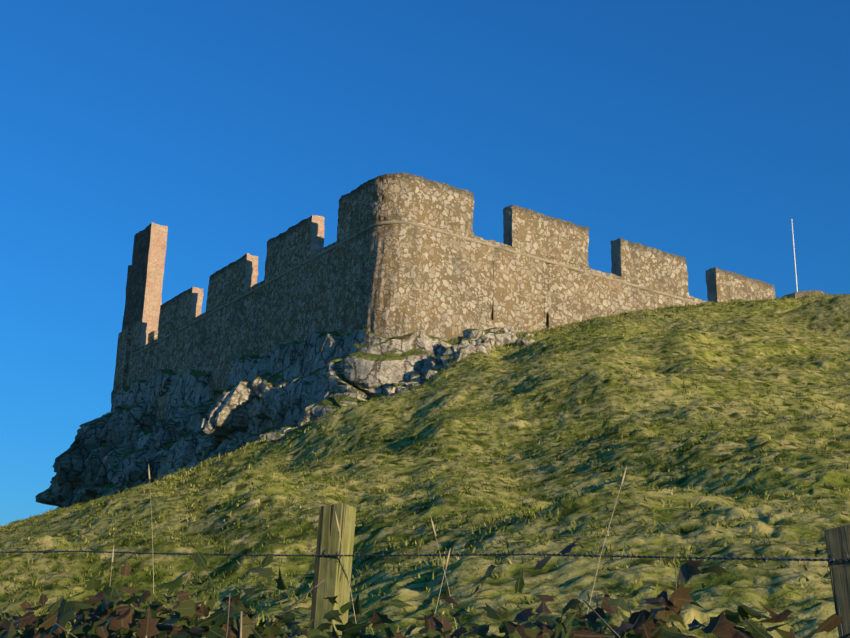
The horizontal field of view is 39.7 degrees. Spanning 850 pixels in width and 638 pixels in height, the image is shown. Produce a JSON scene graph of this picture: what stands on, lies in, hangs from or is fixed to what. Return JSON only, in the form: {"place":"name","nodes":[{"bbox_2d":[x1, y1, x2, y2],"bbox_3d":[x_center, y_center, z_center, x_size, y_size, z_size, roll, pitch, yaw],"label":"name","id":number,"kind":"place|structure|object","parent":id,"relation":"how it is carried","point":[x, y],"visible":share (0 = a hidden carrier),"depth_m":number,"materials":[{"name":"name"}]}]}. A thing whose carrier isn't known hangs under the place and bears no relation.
{"place":"outdoors","nodes":[
{"label":"outdoors","id":0,"kind":"place"},
{"bbox_2d":[54,543,706,637],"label":"hedge twigs","id":1,"kind":"object","parent":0,"point":[300,598],"visible":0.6,"depth_m":2.88,"materials":[{"name":"brown plant"}]},
{"bbox_2d":[125,217,707,419],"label":"castle wall","id":2,"kind":"structure","parent":0,"point":[390,280],"depth_m":51.41,"materials":[{"name":"beige stone"}]},
{"bbox_2d":[128,220,699,357],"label":"string course","id":3,"kind":"object","parent":2,"relation":"attached to","point":[435,230],"visible":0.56,"depth_m":53.56,"materials":[{"name":"beige stone"}]},
{"bbox_2d":[113,172,828,392],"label":"battlements","id":4,"kind":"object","parent":2,"relation":"on","point":[148,316],"depth_m":56.33,"materials":[{"name":"beige stone"}]},
{"bbox_2d":[0,293,849,637],"bbox_3d":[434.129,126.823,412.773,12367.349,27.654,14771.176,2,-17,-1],"label":"hill terrain","id":5,"kind":"structure","parent":0,"point":[808,604],"depth_m":15.27,"materials":[{"name":"green plant"}]},
{"bbox_2d":[35,328,462,508],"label":"crag rock","id":6,"kind":"object","parent":5,"relation":"on","point":[125,441],"visible":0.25,"depth_m":53.84,"materials":[{"name":"grey stone"}]},
{"bbox_2d":[309,503,355,637],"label":"fence post","id":7,"kind":"object","parent":5,"relation":"in","point":[331,571],"visible":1,"depth_m":4.08,"materials":[{"name":"brown wood"}]},
{"bbox_2d":[0,615,383,636],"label":"fence wire","id":8,"kind":"object","parent":7,"relation":"attached to","point":[174,626],"visible":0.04,"depth_m":4.66,"materials":[{"name":"grey metal"}]},
{"bbox_2d":[0,548,849,566],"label":"barbed wire","id":9,"kind":"object","parent":7,"relation":"attached to","point":[725,558],"visible":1,"depth_m":3.72,"materials":[{"name":"grey metal"}]},
{"bbox_2d":[110,464,626,628],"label":"dry grass stalks","id":10,"kind":"object","parent":5,"relation":"on","point":[434,531],"visible":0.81,"depth_m":3.26,"materials":[{"name":"beige plant"}]},
{"bbox_2d":[258,326,534,441],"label":"loose rocks","id":11,"kind":"object","parent":5,"relation":"on","point":[485,340],"visible":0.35,"depth_m":43.89,"materials":[{"name":"grey stone"}]},
{"bbox_2d":[791,219,797,291],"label":"flagpole","id":12,"kind":"object","parent":5,"relation":"on","point":[794,256],"visible":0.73,"depth_m":80.86,"materials":[{"name":"white metal"}]},
{"bbox_2d":[824,524,849,637],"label":"fence post","id":13,"kind":"object","parent":5,"relation":"in","point":[837,539],"visible":1,"depth_m":3.11,"materials":[{"name":"brown wood"}]},
{"bbox_2d":[0,0,849,526],"label":"sky","id":14,"kind":"structure","parent":0,"point":[697,131],"materials":[{"name":"blue"}]},
{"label":"hedge","id":15,"kind":"object","parent":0,"visible":0},
{"bbox_2d":[0,538,849,637],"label":"ivy leaves","id":16,"kind":"object","parent":15,"relation":"on","point":[115,614],"visible":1,"depth_m":2.81,"materials":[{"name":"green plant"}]}
]}

